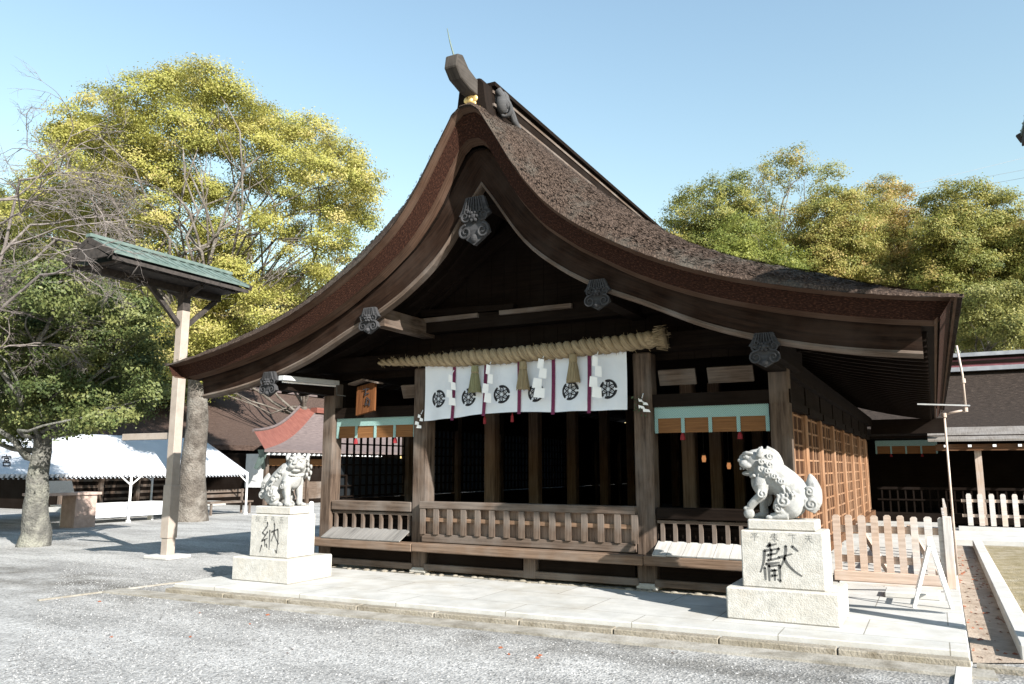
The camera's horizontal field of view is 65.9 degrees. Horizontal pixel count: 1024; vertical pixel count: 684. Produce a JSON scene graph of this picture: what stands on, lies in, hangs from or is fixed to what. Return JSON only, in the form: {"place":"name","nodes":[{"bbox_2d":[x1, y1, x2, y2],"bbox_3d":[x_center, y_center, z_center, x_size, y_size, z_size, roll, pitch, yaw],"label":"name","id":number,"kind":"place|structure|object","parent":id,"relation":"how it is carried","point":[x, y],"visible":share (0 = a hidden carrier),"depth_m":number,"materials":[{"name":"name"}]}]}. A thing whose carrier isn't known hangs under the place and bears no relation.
{"place":"outdoors","nodes":[
{"label":"outdoors","id":0,"kind":"place"},
{"bbox_2d":[0,485,1023,683],"bbox_3d":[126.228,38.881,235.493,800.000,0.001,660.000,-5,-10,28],"label":"ground","id":1,"kind":"structure","parent":0,"point":[218,541],"depth_m":7.38,"materials":[{"name":"grey gravel"}]},
{"bbox_2d":[22,491,101,527],"bbox_3d":[-11.936,4.463,20.946,0.700,0.930,1.750,-5,-10,28],"label":"writing table","id":2,"kind":"object","parent":1,"relation":"on","point":[78,509],"visible":0.59,"depth_m":21.14,"materials":[{"name":"brown wood"}]},
{"bbox_2d":[49,481,73,492],"bbox_3d":[-12.053,3.816,20.825,0.400,0.309,0.850,-5,-10,28],"label":"board stand","id":3,"kind":"object","parent":2,"relation":"on","point":[60,486],"visible":0.64,"depth_m":20.84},
{"bbox_2d":[0,178,153,400],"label":"background tree","id":4,"kind":"object","parent":1,"relation":"on","point":[36,240],"visible":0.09,"depth_m":39.46,"materials":[{"name":"green plant"}]},
{"bbox_2d":[0,241,176,547],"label":"evergreen tree","id":5,"kind":"object","parent":1,"relation":"on","point":[88,403],"visible":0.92,"depth_m":15.70,"materials":[{"name":"green plant"}]},
{"bbox_2d":[0,58,188,379],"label":"cherry tree","id":6,"kind":"object","parent":1,"relation":"on","point":[12,243],"visible":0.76,"depth_m":15.17,"materials":[{"name":"grey plant"}]},
{"bbox_2d":[50,501,162,524],"bbox_3d":[-11.787,4.996,23.130,0.570,0.560,3.250,-5,-10,28],"label":"trestle table","id":7,"kind":"object","parent":1,"relation":"on","point":[149,509],"visible":0.54,"depth_m":23.43,"materials":[{"name":"white fabric"}]},
{"bbox_2d":[9,279,208,411],"bbox_3d":[-17.552,1.552,35.206,10.061,11.559,7.752,-5,-10,28],"label":"background tree","id":8,"kind":"object","parent":1,"relation":"on","point":[157,306],"visible":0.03,"depth_m":35.65,"materials":[{"name":"green plant"}]},
{"bbox_2d":[37,581,184,600],"bbox_3d":[-5.168,3.248,10.340,0.040,0.022,1.953,-6,-11,35],"label":"edging strip","id":9,"kind":"object","parent":1,"relation":"on","point":[66,596],"visible":0.57,"depth_m":10.08,"materials":[{"name":"concrete"}]},
{"bbox_2d":[0,434,248,521],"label":"festival tent","id":10,"kind":"object","parent":1,"relation":"on","point":[103,456],"visible":0.71,"depth_m":23.97,"materials":[{"name":"fabric"}]},
{"bbox_2d":[63,233,252,559],"bbox_3d":[-6.700,1.118,14.262,2.059,5.450,3.050,-5,-10,28],"label":"lamp shelter","id":11,"kind":"object","parent":1,"relation":"on","point":[209,283],"visible":0.97,"depth_m":14.27,"materials":[{"name":"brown wood"}]},
{"bbox_2d":[0,52,393,521],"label":"camphor tree","id":12,"kind":"object","parent":1,"relation":"on","point":[217,324],"visible":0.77,"depth_m":23.32,"materials":[{"name":"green plant"}]},
{"bbox_2d":[0,387,396,511],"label":"long hall","id":13,"kind":"structure","parent":1,"relation":"on","point":[233,423],"depth_m":34.90,"materials":[{"name":"brown wood"}]},
{"bbox_2d":[206,489,252,515],"bbox_3d":[-9.820,5.504,27.236,0.520,0.840,1.900,-5,-10,28],"label":"bench","id":14,"kind":"object","parent":1,"relation":"on","point":[240,501],"visible":0.71,"depth_m":27.43,"materials":[{"name":"brown wood"}]},
{"bbox_2d":[170,254,337,414],"bbox_3d":[-12.640,1.500,38.270,8.052,12.604,4.883,0,-9,-1],"label":"background tree","id":15,"kind":"object","parent":1,"relation":"on","point":[303,400],"visible":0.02,"depth_m":38.45,"materials":[{"name":"green plant"}]},
{"bbox_2d":[206,404,401,505],"bbox_3d":[-8.268,5.599,40.134,4.500,4.684,16.100,-5,-10,28],"label":"entrance porch","id":16,"kind":"object","parent":1,"relation":"on","point":[298,429],"visible":0.48,"depth_m":34.59,"materials":[{"name":"grey"}]},
{"bbox_2d":[309,501,313,512],"bbox_3d":[-6.927,5.715,27.260,0.160,0.430,0.160,-5,-10,28],"label":"bollard","id":17,"kind":"object","parent":1,"relation":"on","point":[311,506],"visible":0.85,"depth_m":27.20,"materials":[{"name":"white paint"}]},
{"bbox_2d":[102,588,998,681],"bbox_3d":[-0.737,2.907,8.198,9.909,0.024,0.300,-4,-10,25],"label":"gutter apron","id":18,"kind":"object","parent":1,"relation":"on","point":[911,667],"visible":1,"depth_m":7.40,"materials":[{"name":"grey stone"}]},
{"bbox_2d":[97,555,1017,659],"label":"fallen leaves","id":19,"kind":"object","parent":1,"relation":"on","point":[962,573],"visible":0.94,"depth_m":8.66,"materials":[{"name":"red plant"}]},
{"bbox_2d":[165,28,963,597],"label":"worship hall","id":20,"kind":"structure","parent":1,"relation":"on","point":[513,222],"depth_m":10.67,"materials":[{"name":"brown wood"}]},
{"bbox_2d":[278,375,345,396],"bbox_3d":[-2.958,0.646,11.789,0.159,0.242,1.310,-5,-10,28],"label":"strip lamp","id":21,"kind":"object","parent":20,"relation":"attached to","point":[307,381],"visible":1,"depth_m":11.69,"materials":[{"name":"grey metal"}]},
{"bbox_2d":[348,379,382,415],"bbox_3d":[-2.217,0.836,11.887,0.545,0.560,0.184,-5,-10,28],"label":"wooden plaque","id":22,"kind":"object","parent":20,"relation":"hanging from","point":[366,399],"visible":1,"depth_m":11.84,"materials":[{"name":"brown wood"}]},
{"bbox_2d":[340,437,404,498],"bbox_3d":[-2.338,1.992,13.249,0.080,1.206,1.766,-5,-10,28],"label":"lattice window","id":23,"kind":"structure","parent":20,"relation":"in","point":[360,477],"depth_m":13.20,"materials":[{"name":"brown wood"}]},
{"bbox_2d":[336,416,413,443],"bbox_3d":[-2.065,1.329,11.948,1.484,0.410,0.068,-5,-10,28],"label":"reed blind","id":24,"kind":"object","parent":20,"relation":"attached to","point":[376,427],"visible":0.96,"depth_m":11.94,"materials":[{"name":"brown wood"}]},
{"bbox_2d":[415,410,422,427],"bbox_3d":[-1.337,1.112,11.400,0.122,0.272,0.092,2,-9,-13],"label":"paper streamer","id":25,"kind":"object","parent":20,"relation":"hanging from","point":[417,423],"visible":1,"depth_m":11.40,"materials":[{"name":"white paper"}]},
{"bbox_2d":[412,429,454,493],"bbox_3d":[-1.508,2.237,14.799,0.080,1.206,1.516,-5,-10,28],"label":"lattice window","id":26,"kind":"structure","parent":20,"relation":"in","point":[443,482],"depth_m":15.15,"materials":[{"name":"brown wood"}]},
{"bbox_2d":[461,432,483,492],"bbox_3d":[-0.713,2.472,16.283,0.080,1.206,1.616,-5,-10,28],"label":"lattice window","id":27,"kind":"structure","parent":20,"relation":"in","point":[472,444],"depth_m":16.08,"materials":[{"name":"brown wood"}]},
{"bbox_2d":[504,435,528,489],"bbox_3d":[0.117,2.717,17.833,0.080,1.206,1.666,-5,-10,28],"label":"lattice window","id":28,"kind":"structure","parent":20,"relation":"in","point":[516,461],"depth_m":17.75,"materials":[{"name":"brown wood"}]},
{"bbox_2d":[377,325,670,367],"bbox_3d":[-0.029,0.138,10.777,4.444,0.373,0.301,-5,-10,28],"label":"sacred rope","id":29,"kind":"object","parent":20,"relation":"attached to","point":[658,337],"visible":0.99,"depth_m":10.46,"materials":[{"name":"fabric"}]},
{"bbox_2d":[446,370,455,405],"bbox_3d":[-0.829,0.640,11.039,0.163,0.514,0.091,-5,-10,28],"label":"paper streamer","id":30,"kind":"object","parent":29,"relation":"hanging from","point":[449,395],"visible":1,"depth_m":11.01,"materials":[{"name":"white paper"}]},
{"bbox_2d":[468,365,481,393],"bbox_3d":[-0.512,0.520,10.912,0.183,0.383,0.183,-5,-10,28],"label":"straw tassel","id":31,"kind":"object","parent":29,"relation":"hanging from","point":[474,385],"visible":1,"depth_m":10.86,"materials":[{"name":"beige fabric"}]},
{"bbox_2d":[482,362,492,402],"bbox_3d":[-0.333,0.535,10.754,0.142,0.602,0.100,1,-9,-7],"label":"paper streamer","id":32,"kind":"object","parent":29,"relation":"hanging from","point":[487,397],"visible":1,"depth_m":10.75,"materials":[{"name":"white paper"}]},
{"bbox_2d":[516,361,529,390],"bbox_3d":[0.147,0.456,10.569,0.182,0.386,0.182,-5,-10,28],"label":"straw tassel","id":33,"kind":"object","parent":29,"relation":"hanging from","point":[522,381],"visible":1,"depth_m":10.52,"materials":[{"name":"beige fabric"}]},
{"bbox_2d":[424,352,626,423],"bbox_3d":[0.086,0.646,10.662,3.066,0.884,0.171,-5,-10,28],"label":"shrine curtain","id":34,"kind":"object","parent":29,"relation":"hanging from","point":[561,395],"visible":0.83,"depth_m":10.62,"materials":[{"name":"white fabric"}]},
{"bbox_2d":[532,356,546,397],"bbox_3d":[0.373,0.449,10.426,0.214,0.598,0.091,-5,-10,28],"label":"paper streamer","id":35,"kind":"object","parent":29,"relation":"hanging from","point":[539,391],"visible":1,"depth_m":10.38,"materials":[{"name":"white paper"}]},
{"bbox_2d":[566,354,579,382],"bbox_3d":[0.793,0.351,10.241,0.183,0.376,0.182,-5,-10,28],"label":"straw tassel","id":36,"kind":"object","parent":29,"relation":"hanging from","point":[573,375],"visible":1,"depth_m":10.19,"materials":[{"name":"beige fabric"}]},
{"bbox_2d":[589,352,601,397],"bbox_3d":[1.072,0.412,10.057,0.174,0.620,0.091,-5,-10,28],"label":"paper streamer","id":37,"kind":"object","parent":29,"relation":"hanging from","point":[596,390],"visible":1,"depth_m":10.02,"materials":[{"name":"white paper"}]},
{"bbox_2d":[542,438,565,487],"bbox_3d":[0.958,2.966,19.404,0.080,1.206,1.666,-5,-10,28],"label":"lattice window","id":38,"kind":"structure","parent":20,"relation":"in","point":[553,452],"depth_m":19.48,"materials":[{"name":"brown wood"}]},
{"bbox_2d":[579,440,594,485],"bbox_3d":[1.823,3.222,21.020,0.080,1.206,1.766,-5,-10,28],"label":"lattice window","id":39,"kind":"structure","parent":20,"relation":"in","point":[586,475],"depth_m":21.35,"materials":[{"name":"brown wood"}]},
{"bbox_2d":[598,442,617,484],"bbox_3d":[2.688,3.477,22.635,0.080,1.206,1.666,-5,-10,28],"label":"lattice window","id":40,"kind":"structure","parent":20,"relation":"in","point":[614,480],"depth_m":23.10,"materials":[{"name":"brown wood"}]},
{"bbox_2d":[621,443,626,483],"bbox_3d":[3.366,3.677,23.901,0.080,1.206,0.966,-5,-10,28],"label":"lattice window","id":41,"kind":"structure","parent":20,"relation":"in","point":[623,446],"depth_m":23.85,"materials":[{"name":"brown wood"}]},
{"bbox_2d":[631,396,646,416],"bbox_3d":[1.595,0.805,9.891,0.205,0.277,0.102,-3,-9,17],"label":"evergreen sprig","id":42,"kind":"object","parent":20,"relation":"attached to","point":[638,403],"visible":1,"depth_m":9.90,"materials":[{"name":"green plant"}]},
{"bbox_2d":[638,393,649,411],"bbox_3d":[1.645,0.755,9.855,0.089,0.245,0.158,4,-10,-25],"label":"paper streamer","id":43,"kind":"object","parent":20,"relation":"hanging from","point":[643,408],"visible":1,"depth_m":9.86,"materials":[{"name":"white paper"}]},
{"bbox_2d":[701,390,705,461],"bbox_3d":[3.498,1.540,14.491,0.083,1.312,0.083,-1,-9,5],"label":"hanging lantern","id":44,"kind":"object","parent":20,"relation":"hanging from","point":[703,457],"visible":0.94,"depth_m":14.38,"materials":[{"name":"beige"}]},
{"bbox_2d":[654,403,769,439],"bbox_3d":[2.412,0.963,9.608,1.394,0.440,0.068,-5,-10,28],"label":"reed blind","id":45,"kind":"object","parent":20,"relation":"attached to","point":[739,418],"visible":1,"depth_m":9.59,"materials":[{"name":"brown wood"}]},
{"bbox_2d":[727,432,730,468],"bbox_3d":[4.160,1.724,15.252,0.083,1.439,0.083,-1,-9,5],"label":"hanging lantern","id":46,"kind":"object","parent":20,"relation":"hanging from","point":[728,464],"visible":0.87,"depth_m":15.14,"materials":[{"name":"orange paper"}]},
{"bbox_2d":[871,418,943,433],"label":"passage beam","id":47,"kind":"structure","parent":20,"relation":"attached to","point":[907,426],"depth_m":21.57,"materials":[{"name":"brown wood"}]},
{"bbox_2d":[165,587,970,666],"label":"kerb","id":48,"kind":"structure","parent":1,"relation":"on","point":[827,649],"depth_m":7.57,"materials":[{"name":"stone"}]},
{"bbox_2d":[654,167,793,261],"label":"background tree","id":49,"kind":"object","parent":1,"relation":"on","point":[695,228],"visible":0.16,"depth_m":43.30,"materials":[{"name":"green plant"}]},
{"bbox_2d":[703,208,818,269],"bbox_3d":[12.105,0.392,39.539,6.538,15.292,6.798,-1,-9,6],"label":"background tree","id":50,"kind":"object","parent":1,"relation":"on","point":[744,246],"visible":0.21,"depth_m":39.01,"materials":[{"name":"green plant"}]},
{"bbox_2d":[738,140,853,259],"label":"background tree","id":51,"kind":"object","parent":1,"relation":"on","point":[766,172],"visible":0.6,"depth_m":47.34,"materials":[{"name":"green plant"}]},
{"bbox_2d":[779,181,905,286],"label":"background tree","id":52,"kind":"object","parent":1,"relation":"on","point":[840,242],"visible":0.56,"depth_m":42.06,"materials":[{"name":"green plant"}]},
{"bbox_2d":[851,171,928,288],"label":"background tree","id":53,"kind":"object","parent":1,"relation":"on","point":[900,220],"visible":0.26,"depth_m":45.70,"materials":[{"name":"green plant"}]},
{"bbox_2d":[858,349,1023,525],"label":"hall","id":54,"kind":"structure","parent":1,"relation":"on","point":[985,435],"depth_m":23.72,"materials":[{"name":"wood"}]},
{"bbox_2d":[875,440,937,456],"bbox_3d":[11.345,3.068,22.748,1.604,0.470,0.068,-5,-10,28],"label":"reed blind","id":55,"kind":"object","parent":54,"relation":"hanging from","point":[921,447],"visible":0.91,"depth_m":22.75,"materials":[{"name":"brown wood"}]},
{"bbox_2d":[898,172,1023,352],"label":"background tree","id":56,"kind":"object","parent":1,"relation":"on","point":[964,246],"visible":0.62,"depth_m":40.32,"materials":[{"name":"green plant"}]},
{"bbox_2d":[954,662,972,683],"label":"paving strip","id":57,"kind":"object","parent":1,"relation":"on","point":[963,675],"visible":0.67,"depth_m":6.04,"materials":[{"name":"stone"}]},
{"bbox_2d":[946,278,1023,352],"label":"background tree","id":58,"kind":"object","parent":1,"relation":"on","point":[1003,325],"visible":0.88,"depth_m":35.16,"materials":[{"name":"green plant"}]},
{"bbox_2d":[953,545,1023,662],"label":"soil strip","id":59,"kind":"object","parent":1,"relation":"on","point":[995,638],"visible":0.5,"depth_m":8.38,"materials":[{"name":"brown soil"}]},
{"bbox_2d":[972,540,1023,659],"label":"stone edging","id":60,"kind":"object","parent":1,"relation":"on","point":[1011,611],"visible":0.93,"depth_m":8.98,"materials":[{"name":"grey stone"}]},
{"bbox_2d":[977,663,1023,675],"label":"drain edge","id":61,"kind":"object","parent":1,"relation":"on","point":[1008,670],"visible":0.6,"depth_m":6.20,"materials":[{"name":"stone"}]},
{"bbox_2d":[984,545,1023,613],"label":"moss bed","id":62,"kind":"object","parent":1,"relation":"on","point":[1008,561],"depth_m":12.70,"materials":[{"name":"beige sand"}]},
{"bbox_2d":[1016,121,1023,145],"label":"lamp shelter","id":63,"kind":"object","parent":1,"relation":"on","point":[1020,136],"visible":1,"depth_m":8.31,"materials":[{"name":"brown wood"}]},
{"bbox_2d":[0,0,1023,457],"label":"sky","id":64,"kind":"structure","parent":0,"point":[656,96],"materials":[{"name":"blue"}]},
{"bbox_2d":[174,521,970,661],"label":"stone pavement","id":65,"kind":"structure","parent":0,"point":[876,618],"depth_m":8.67,"materials":[{"name":"grey stone"}]},
{"bbox_2d":[232,513,331,584],"bbox_3d":[-3.095,2.760,10.704,1.000,0.856,0.840,-5,-10,28],"label":"lion pedestal","id":66,"kind":"object","parent":65,"relation":"on","point":[281,549],"visible":1,"depth_m":10.40,"materials":[{"name":"stone"}]},
{"bbox_2d":[256,453,311,514],"bbox_3d":[-3.087,1.924,10.789,0.766,0.815,0.493,-5,-10,28],"label":"stone lion","id":67,"kind":"object","parent":66,"relation":"on","point":[281,483],"visible":1,"depth_m":10.61},
{"bbox_2d":[726,528,848,627],"bbox_3d":[2.783,2.332,8.002,1.050,0.856,0.820,-5,-10,28],"label":"lion pedestal","id":68,"kind":"object","parent":65,"relation":"on","point":[787,577],"visible":0.99,"depth_m":7.68,"materials":[{"name":"stone"}]},
{"bbox_2d":[737,446,821,531],"bbox_3d":[2.738,1.483,8.070,0.804,0.837,0.445,-5,-10,28],"label":"stone lion","id":69,"kind":"object","parent":68,"relation":"on","point":[768,472],"visible":1,"depth_m":7.92},
{"bbox_2d":[832,514,956,589],"bbox_3d":[5.049,2.715,10.470,1.400,0.870,1.093,-5,-10,28],"label":"picket fence","id":70,"kind":"object","parent":65,"relation":"on","point":[889,576],"visible":0.97,"depth_m":10.08,"materials":[{"name":"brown wood"}]},
{"bbox_2d":[885,587,940,600],"bbox_3d":[4.636,2.912,9.140,0.570,0.066,0.400,-5,-10,28],"label":"stone step","id":71,"kind":"object","parent":65,"relation":"on","point":[909,593],"visible":1,"depth_m":9.02,"materials":[{"name":"grey stone"}]},
{"bbox_2d":[912,537,953,608],"bbox_3d":[4.759,2.570,8.979,0.394,0.717,1.442,-5,-10,28],"label":"folding stand","id":72,"kind":"object","parent":65,"relation":"on","point":[930,545],"visible":0.99,"depth_m":8.40,"materials":[{"name":"white paint"}]},
{"bbox_2d":[917,345,969,574],"bbox_3d":[6.172,1.648,11.186,0.661,3.202,0.065,-5,-10,28],"label":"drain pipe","id":73,"kind":"object","parent":65,"relation":"on","point":[965,405],"visible":1,"depth_m":11.18,"materials":[{"name":"grey metal"}]},
{"bbox_2d":[941,498,946,515],"bbox_3d":[6.771,2.970,12.340,0.060,0.910,3.700,-5,-10,28],"label":"picket fence","id":74,"kind":"object","parent":65,"relation":"on","point":[944,511],"visible":0.35,"depth_m":11.86,"materials":[{"name":"grey wood"}]},
{"bbox_2d":[771,158,1021,218],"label":"power line","id":75,"kind":"object","parent":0,"point":[959,173],"visible":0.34,"depth_m":71.59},
{"bbox_2d":[952,528,1023,546],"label":"pavement","id":76,"kind":"structure","parent":0,"point":[995,538],"depth_m":16.78,"materials":[{"name":"stone"}]},
{"bbox_2d":[959,494,1023,532],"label":"picket fence","id":77,"kind":"object","parent":76,"relation":"on","point":[991,501],"visible":1,"depth_m":18.67,"materials":[{"name":"grey wood"}]}
]}

